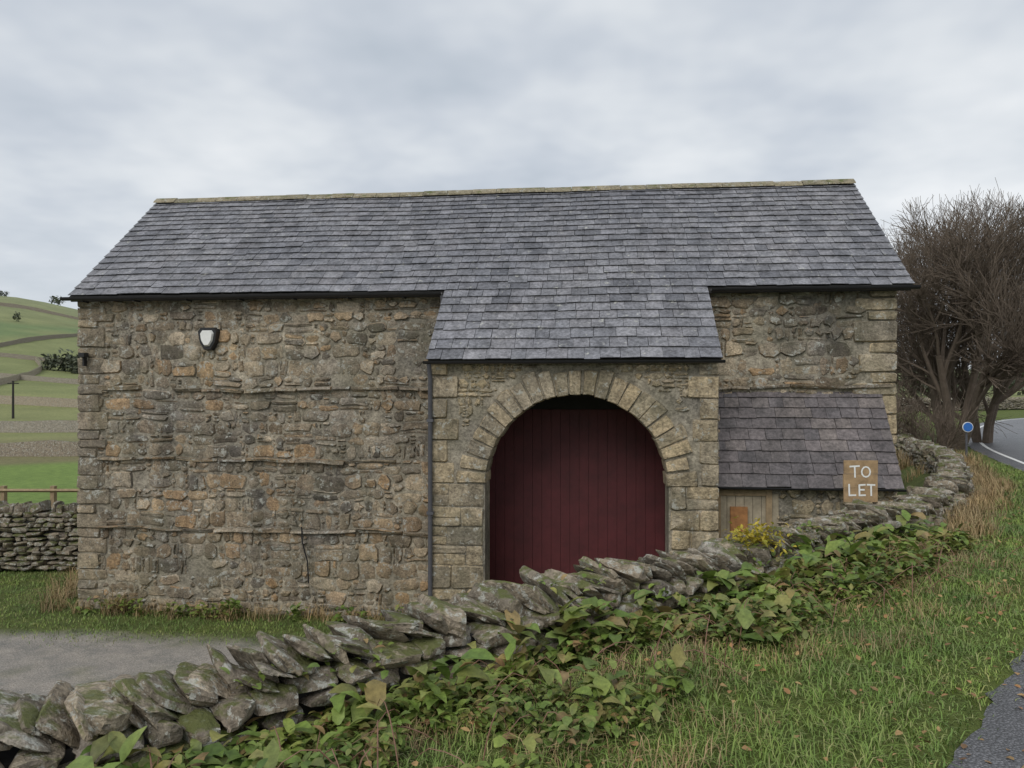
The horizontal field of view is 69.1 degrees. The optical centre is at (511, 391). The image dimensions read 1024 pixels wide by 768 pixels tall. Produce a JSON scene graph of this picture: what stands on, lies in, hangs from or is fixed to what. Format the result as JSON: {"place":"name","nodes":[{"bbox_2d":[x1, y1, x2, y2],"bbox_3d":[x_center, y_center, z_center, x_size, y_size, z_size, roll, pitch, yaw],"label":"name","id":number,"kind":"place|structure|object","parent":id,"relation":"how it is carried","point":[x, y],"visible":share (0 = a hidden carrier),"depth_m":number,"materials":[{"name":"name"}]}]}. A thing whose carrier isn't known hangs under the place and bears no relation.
{"place":"outdoors","nodes":[
{"label":"outdoors","id":0,"kind":"place"},
{"bbox_2d":[0,296,1023,767],"bbox_3d":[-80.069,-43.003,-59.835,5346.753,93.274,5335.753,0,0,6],"label":"ground","id":1,"kind":"structure","parent":0,"point":[30,666],"depth_m":9.27,"materials":[{"name":"green plant"}]},
{"bbox_2d":[7,381,18,418],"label":"utility pole","id":2,"kind":"object","parent":1,"relation":"on","point":[12,383],"visible":0.79,"depth_m":84.92,"materials":[{"name":"brown wood"}]},
{"bbox_2d":[0,512,77,570],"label":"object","id":3,"kind":"object","parent":1,"relation":"on","point":[28,521],"visible":0.15,"depth_m":15.10,"materials":[{"name":"black stone"}]},
{"bbox_2d":[0,500,79,570],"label":"stones","id":4,"kind":"object","parent":3,"relation":"on","point":[38,555],"visible":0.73,"depth_m":14.99,"materials":[{"name":"grey stone"}]},
{"bbox_2d":[0,486,78,507],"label":"wooden fence","id":5,"kind":"object","parent":1,"relation":"on","point":[52,490],"visible":0.17,"depth_m":17.13,"materials":[{"name":"brown wood"}]},
{"bbox_2d":[0,302,79,456],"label":"field walls","id":6,"kind":"structure","parent":1,"relation":"on","point":[44,448],"depth_m":66.60,"materials":[{"name":"grey stone"}]},
{"bbox_2d":[0,529,890,767],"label":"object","id":7,"kind":"object","parent":1,"relation":"on","point":[7,757],"visible":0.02,"depth_m":3.53,"materials":[{"name":"grey stone"}]},
{"bbox_2d":[0,473,973,767],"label":"stones","id":8,"kind":"object","parent":7,"relation":"on","point":[40,731],"visible":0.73,"depth_m":3.91,"materials":[{"name":"grey stone"}]},
{"bbox_2d":[60,179,920,617],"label":"stone barn","id":9,"kind":"structure","parent":1,"relation":"on","point":[388,401],"depth_m":11.94,"materials":[{"name":"grey stone"}]},
{"bbox_2d":[490,409,664,583],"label":"plank doors","id":10,"kind":"structure","parent":9,"relation":"in","point":[525,479],"depth_m":11.54,"materials":[{"name":"red paint"}]},
{"bbox_2d":[0,290,1023,396],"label":"distant trees","id":11,"kind":"object","parent":1,"relation":"on","point":[69,360],"visible":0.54,"depth_m":159.12,"materials":[{"name":"green plant"}]},
{"bbox_2d":[3,446,1023,767],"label":"dead grass","id":12,"kind":"structure","parent":1,"relation":"on","point":[987,492],"depth_m":6.76,"materials":[{"name":"brown plant"}]},
{"bbox_2d":[65,509,978,767],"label":"dock weeds","id":13,"kind":"object","parent":1,"relation":"on","point":[433,691],"visible":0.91,"depth_m":3.90,"materials":[{"name":"green plant"}]},
{"bbox_2d":[146,528,1023,767],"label":"bramble stems","id":14,"kind":"object","parent":1,"relation":"on","point":[619,660],"visible":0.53,"depth_m":4.22,"materials":[{"name":"green plant"}]},
{"bbox_2d":[312,496,1023,767],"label":"fallen leaves","id":15,"kind":"object","parent":1,"relation":"on","point":[635,743],"visible":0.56,"depth_m":3.98,"materials":[{"name":"brown plant"}]},
{"bbox_2d":[843,460,877,501],"bbox_3d":[3.999,1.502,8.566,0.387,1.435,0.087,0,0,2],"label":"to let sign","id":16,"kind":"object","parent":1,"relation":"on","point":[860,479],"visible":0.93,"depth_m":8.53,"materials":[{"name":"brown wood"}]},
{"bbox_2d":[894,369,937,435],"bbox_3d":[10.502,0.584,20.362,1.848,2.467,2.789,0,0,-16],"label":"hawthorn shrub","id":17,"kind":"object","parent":1,"relation":"on","point":[899,396],"visible":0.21,"depth_m":19.96,"materials":[{"name":"brown plant"}]},
{"bbox_2d":[897,389,994,451],"bbox_3d":[11.038,0.871,19.584,2.424,1.874,2.634,0,0,6],"label":"hawthorn shrub","id":18,"kind":"object","parent":1,"relation":"on","point":[921,431],"visible":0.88,"depth_m":19.18,"materials":[{"name":"brown plant"}]},
{"bbox_2d":[880,178,1023,449],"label":"bare tree","id":19,"kind":"object","parent":1,"relation":"on","point":[967,269],"visible":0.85,"depth_m":19.87,"materials":[{"name":"brown plant"}]},
{"bbox_2d":[894,189,1023,442],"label":"bare tree","id":20,"kind":"object","parent":1,"relation":"on","point":[998,397],"visible":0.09,"depth_m":23.61,"materials":[{"name":"brown plant"}]},
{"bbox_2d":[900,400,1023,411],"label":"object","id":21,"kind":"object","parent":1,"relation":"on","point":[998,409],"visible":0.03,"depth_m":66.45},
{"bbox_2d":[897,396,1023,410],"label":"stones","id":22,"kind":"object","parent":21,"relation":"on","point":[1004,405],"visible":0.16,"depth_m":65.94,"materials":[{"name":"grey stone"}]},
{"bbox_2d":[962,422,972,456],"bbox_3d":[10.747,1.266,17.574,0.240,1.120,0.103,0,0,6],"label":"traffic sign","id":23,"kind":"object","parent":1,"relation":"on","point":[967,427],"visible":0.94,"depth_m":17.54,"materials":[{"name":"blue metal"}]},
{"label":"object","id":24,"kind":"object","parent":1,"relation":"on","visible":0},
{"bbox_2d":[894,422,974,496],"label":"stones","id":25,"kind":"object","parent":24,"relation":"on","point":[938,458],"visible":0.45,"depth_m":14.88,"materials":[{"name":"grey stone"}]},
{"bbox_2d":[0,461,1023,767],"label":"grass","id":26,"kind":"structure","parent":0,"point":[864,687],"depth_m":4.17,"materials":[{"name":"green plant"}]},
{"bbox_2d":[0,0,1023,365],"label":"sky","id":27,"kind":"structure","parent":0,"point":[109,109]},
{"bbox_2d":[722,516,800,555],"bbox_3d":[2.101,1.232,6.337,0.640,0.345,0.592,0,0,6],"label":"yellow leaved shrub","id":28,"kind":"object","parent":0,"point":[764,539],"visible":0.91,"depth_m":6.33,"materials":[{"name":"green plant"}]},
{"bbox_2d":[947,418,1023,767],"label":"road","id":29,"kind":"structure","parent":0,"point":[1003,730],"depth_m":3.76,"materials":[{"name":"grey asphalt"}]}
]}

